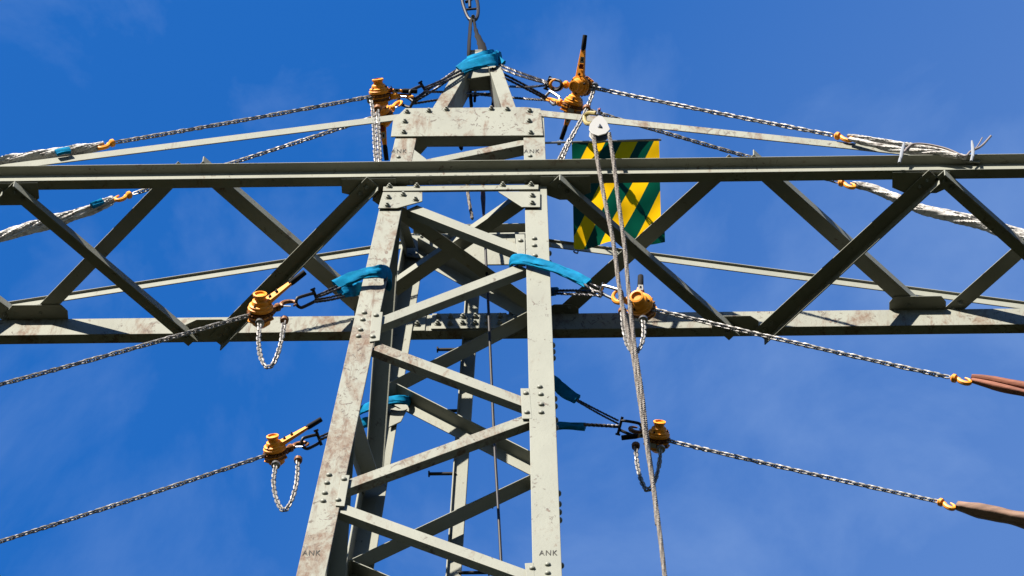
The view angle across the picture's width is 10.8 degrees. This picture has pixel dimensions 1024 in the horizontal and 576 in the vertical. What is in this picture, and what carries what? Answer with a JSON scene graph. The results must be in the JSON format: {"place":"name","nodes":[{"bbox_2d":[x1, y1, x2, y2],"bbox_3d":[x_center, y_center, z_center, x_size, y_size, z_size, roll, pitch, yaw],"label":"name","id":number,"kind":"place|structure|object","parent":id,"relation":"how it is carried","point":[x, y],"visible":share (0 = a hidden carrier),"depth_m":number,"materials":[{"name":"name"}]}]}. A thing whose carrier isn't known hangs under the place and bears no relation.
{"place":"outdoors","nodes":[
{"label":"outdoors","id":0,"kind":"place"},
{"bbox_2d":[0,0,1023,575],"label":"sky","id":1,"kind":"structure","parent":0,"point":[80,439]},
{"label":"ground","id":2,"kind":"structure","parent":0,"visible":0},
{"bbox_2d":[0,50,1023,575],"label":"lattice pylon","id":3,"kind":"object","parent":2,"relation":"on","point":[382,328],"visible":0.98,"depth_m":43.22,"materials":[{"name":"metal"}]},
{"bbox_2d":[97,78,416,161],"bbox_3d":[-2.084,-1.272,44.047,2.565,1.572,0.255,-1,-62,2],"label":"lever hoist","id":4,"kind":"object","parent":3,"relation":"attached to","point":[380,93],"visible":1,"depth_m":44.33,"materials":[{"name":"orange paint"}]},
{"bbox_2d":[0,141,104,164],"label":"round sling","id":5,"kind":"object","parent":4,"relation":"hanging from","point":[74,149],"visible":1,"depth_m":43.66,"materials":[{"name":"white fabric"}]},
{"bbox_2d":[314,264,391,302],"bbox_3d":[-1.170,-0.047,41.437,0.590,0.746,0.317,28,-65,-12],"label":"wire rope sling","id":6,"kind":"object","parent":3,"relation":"hanging from","point":[348,284],"visible":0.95,"depth_m":41.39,"materials":[{"name":"blue fabric"}]},
{"bbox_2d":[294,287,316,308],"bbox_3d":[-1.563,0.079,41.154,0.185,0.183,0.118,-1,-62,2],"label":"shackle","id":7,"kind":"object","parent":6,"relation":"attached to","point":[313,292],"visible":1,"depth_m":41.14,"materials":[{"name":"black metal"}]},
{"bbox_2d":[0,270,306,386],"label":"lever hoist","id":8,"kind":"object","parent":7,"relation":"attached to","point":[262,310],"visible":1,"depth_m":40.81,"materials":[{"name":"orange paint"}]},
{"bbox_2d":[318,395,410,441],"bbox_3d":[-1.145,1.045,42.604,0.740,0.496,0.255,-19,-64,12],"label":"wire rope sling","id":9,"kind":"object","parent":3,"relation":"hanging from","point":[398,399],"visible":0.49,"depth_m":42.53,"materials":[{"name":"blue fabric"}]},
{"bbox_2d":[300,429,322,449],"bbox_3d":[-1.578,1.192,42.425,0.175,0.168,0.129,-1,-62,2],"label":"shackle","id":10,"kind":"object","parent":9,"relation":"attached to","point":[315,434],"visible":1,"depth_m":42.41,"materials":[{"name":"black metal"}]},
{"bbox_2d":[0,417,322,543],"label":"lever hoist","id":11,"kind":"object","parent":10,"relation":"hanging from","point":[276,450],"visible":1,"depth_m":42.03,"materials":[{"name":"orange paint"}]},
{"bbox_2d":[413,69,478,104],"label":"wire rope sling","id":12,"kind":"object","parent":3,"relation":"hanging from","point":[416,102],"visible":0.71,"depth_m":45.34,"materials":[{"name":"black metal"}]},
{"bbox_2d":[397,98,415,107],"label":"shackle","id":13,"kind":"object","parent":12,"relation":"hanging from","point":[408,106],"visible":0.56,"depth_m":45.30,"materials":[{"name":"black metal"}]},
{"bbox_2d":[114,100,402,201],"bbox_3d":[-2.079,-1.036,45.320,2.487,0.651,0.475,-16,-64,10],"label":"lever hoist","id":14,"kind":"object","parent":13,"relation":"hanging from","point":[387,110],"visible":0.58,"depth_m":45.16,"materials":[{"name":"orange paint"}]},
{"bbox_2d":[0,196,115,241],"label":"round sling","id":15,"kind":"object","parent":14,"relation":"hanging from","point":[38,226],"visible":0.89,"depth_m":44.97,"materials":[{"name":"white fabric"}]},
{"bbox_2d":[423,49,501,94],"bbox_3d":[-0.322,-1.761,45.184,0.763,1.102,0.377,41,-68,-18],"label":"wire rope sling","id":16,"kind":"object","parent":3,"relation":"hanging from","point":[479,60],"visible":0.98,"depth_m":45.25,"materials":[{"name":"blue fabric"}]},
{"bbox_2d":[408,80,427,99],"bbox_3d":[-0.775,-1.635,44.658,0.162,0.199,0.113,-1,-62,2],"label":"shackle","id":17,"kind":"object","parent":16,"relation":"attached to","point":[421,85],"visible":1,"depth_m":44.65,"materials":[{"name":"black metal"}]},
{"bbox_2d":[466,192,473,219],"bbox_3d":[-0.360,-0.821,44.761,0.127,1.084,0.033,-1,-62,2],"label":"tag line","id":18,"kind":"object","parent":3,"relation":"hanging from","point":[469,205],"visible":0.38,"depth_m":44.49,"materials":[{"name":"fabric"}]},
{"bbox_2d":[467,17,493,107],"bbox_3d":[-0.259,-1.952,45.819,0.261,1.379,0.325,-1,-62,2],"label":"lifting sling","id":19,"kind":"object","parent":3,"relation":"hanging from","point":[481,44],"visible":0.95,"depth_m":45.90,"materials":[{"name":"grey fabric"}]},
{"bbox_2d":[461,0,479,21],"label":"lifting link","id":20,"kind":"object","parent":19,"relation":"attached to","point":[465,9],"visible":1,"depth_m":46.56,"materials":[{"name":"silver metal"}]},
{"bbox_2d":[481,192,502,560],"bbox_3d":[-0.164,0.546,42.123,0.419,6.878,0.060,-1,-62,2],"label":"hanging cable","id":21,"kind":"object","parent":3,"relation":"hanging from","point":[483,198],"visible":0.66,"depth_m":41.46,"materials":[{"name":"black plastic"}]},
{"bbox_2d":[479,67,546,100],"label":"wire rope sling","id":22,"kind":"object","parent":3,"relation":"hanging from","point":[534,91],"visible":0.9,"depth_m":45.25,"materials":[{"name":"black metal"}]},
{"bbox_2d":[541,89,560,105],"bbox_3d":[0.329,-1.591,45.331,0.181,0.212,0.084,-35,-68,19],"label":"shackle","id":23,"kind":"object","parent":22,"relation":"attached to","point":[554,94],"visible":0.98,"depth_m":45.30,"materials":[{"name":"silver metal"}]},
{"bbox_2d":[545,92,856,189],"bbox_3d":[1.580,-1.270,45.127,2.666,0.611,0.404,7,-62,-2],"label":"lever hoist","id":24,"kind":"object","parent":22,"relation":"hanging from","point":[572,103],"visible":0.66,"depth_m":45.12,"materials":[{"name":"orange paint"}]},
{"bbox_2d":[852,181,1023,238],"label":"round sling","id":25,"kind":"object","parent":24,"relation":"hanging from","point":[961,218],"visible":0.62,"depth_m":44.62,"materials":[{"name":"white fabric"}]},
{"bbox_2d":[488,49,548,87],"bbox_3d":[0.021,-1.814,45.182,0.347,0.945,0.575,37,-67,-16],"label":"wire rope sling","id":26,"kind":"object","parent":3,"relation":"hanging from","point":[531,78],"visible":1,"depth_m":45.07,"materials":[{"name":"metal"}]},
{"bbox_2d":[509,254,603,296],"bbox_3d":[0.339,-0.032,41.490,0.756,0.803,0.280,-1,-62,2],"label":"wire rope sling","id":27,"kind":"object","parent":3,"relation":"hanging from","point":[578,278],"visible":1,"depth_m":41.45,"materials":[{"name":"blue fabric"}]},
{"bbox_2d":[598,282,623,299],"bbox_3d":[0.746,0.041,41.121,0.216,0.178,0.118,-1,-62,2],"label":"shackle","id":28,"kind":"object","parent":27,"relation":"attached to","point":[603,285],"visible":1,"depth_m":41.12,"materials":[{"name":"silver metal"}]},
{"bbox_2d":[611,274,971,385],"bbox_3d":[2.074,0.340,40.422,2.680,1.571,0.281,-1,-62,2],"label":"lever hoist","id":29,"kind":"object","parent":28,"relation":"hanging from","point":[645,309],"visible":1,"depth_m":40.53,"materials":[{"name":"orange paint"}]},
{"bbox_2d":[971,374,1023,396],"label":"webbing sling","id":30,"kind":"object","parent":29,"relation":"hanging from","point":[1006,385],"visible":1,"depth_m":39.65,"materials":[{"name":"brown fabric"}]},
{"bbox_2d":[554,375,618,430],"bbox_3d":[0.553,0.922,42.861,0.616,0.832,0.112,-1,-62,2],"label":"wire rope sling","id":31,"kind":"object","parent":3,"relation":"hanging from","point":[563,390],"visible":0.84,"depth_m":42.70,"materials":[{"name":"blue fabric"}]},
{"bbox_2d":[615,417,641,435],"bbox_3d":[0.923,1.106,42.472,0.224,0.160,0.144,-1,-62,2],"label":"shackle","id":32,"kind":"object","parent":31,"relation":"hanging from","point":[619,430],"visible":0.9,"depth_m":42.48,"materials":[{"name":"black metal"}]},
{"bbox_2d":[621,419,955,510],"bbox_3d":[2.130,1.378,41.839,2.579,1.354,0.266,-1,-62,2],"label":"lever hoist","id":33,"kind":"object","parent":32,"relation":"hanging from","point":[660,440],"visible":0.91,"depth_m":41.98,"materials":[{"name":"orange paint"}]},
{"bbox_2d":[955,501,1023,528],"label":"webbing sling","id":34,"kind":"object","parent":33,"relation":"hanging from","point":[993,513],"visible":1,"depth_m":41.10,"materials":[{"name":"beige fabric"}]},
{"bbox_2d":[589,108,609,142],"bbox_3d":[0.709,-1.345,43.528,0.171,0.583,0.093,-1,-62,2],"label":"rope pulley","id":35,"kind":"object","parent":3,"relation":"hanging from","point":[599,128],"visible":1,"depth_m":43.38,"materials":[{"name":"grey"}]},
{"bbox_2d":[591,132,666,575],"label":"hauling rope","id":36,"kind":"object","parent":35,"relation":"hanging from","point":[631,337],"visible":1,"depth_m":40.54,"materials":[{"name":"grey fabric"}]},
{"bbox_2d":[545,139,664,249],"bbox_3d":[0.753,-0.778,44.116,0.985,0.278,0.913,-1,-62,2],"label":"warning flag","id":37,"kind":"object","parent":3,"relation":"attached to","point":[641,206],"visible":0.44,"depth_m":44.16,"materials":[{"name":"yellow fabric"}]},
{"bbox_2d":[549,35,851,158],"bbox_3d":[1.524,-1.492,43.959,2.493,1.745,0.490,-1,-62,2],"label":"lever hoist","id":38,"kind":"object","parent":3,"relation":"attached to","point":[581,84],"visible":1,"depth_m":44.32,"materials":[{"name":"orange paint"}]},
{"bbox_2d":[543,76,562,90],"bbox_3d":[0.340,-1.684,44.719,0.168,0.137,0.118,-1,-62,2],"label":"shackle","id":39,"kind":"object","parent":38,"relation":"attached to","point":[550,78],"visible":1,"depth_m":44.69,"materials":[{"name":"black metal"}]},
{"bbox_2d":[582,111,595,125],"bbox_3d":[0.627,-1.364,43.697,0.057,0.325,0.163,42,-68,-18],"label":"shackle","id":40,"kind":"object","parent":38,"relation":"attached to","point":[584,118],"visible":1,"depth_m":43.76,"materials":[{"name":"brown paint"}]},
{"bbox_2d":[847,134,966,159],"bbox_3d":[3.169,-1.146,43.283,0.950,0.542,0.080,-2,-62,3],"label":"round sling","id":41,"kind":"object","parent":38,"relation":"hanging from","point":[887,145],"visible":1,"depth_m":43.23,"materials":[{"name":"white fabric"}]},
{"bbox_2d":[898,142,904,164],"bbox_3d":[3.110,-1.088,43.059,0.076,0.423,0.030,9,-62,-3],"label":"plastic strap","id":42,"kind":"object","parent":3,"relation":"attached to","point":[901,153],"visible":1,"depth_m":43.03,"materials":[{"name":"grey plastic"}]},
{"bbox_2d":[903,135,991,156],"bbox_3d":[3.488,-1.135,43.162,0.722,0.366,0.022,0,-62,2],"label":"cord","id":43,"kind":"object","parent":3,"relation":"attached to","point":[953,151],"visible":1,"depth_m":43.15,"materials":[{"name":"grey fabric"}]},
{"bbox_2d":[970,140,974,162],"bbox_3d":[3.670,-1.101,43.048,0.052,0.424,0.031,21,-63,-9],"label":"plastic strap","id":44,"kind":"object","parent":3,"relation":"attached to","point":[972,152],"visible":1,"depth_m":43.03,"materials":[{"name":"grey plastic"}]}
]}

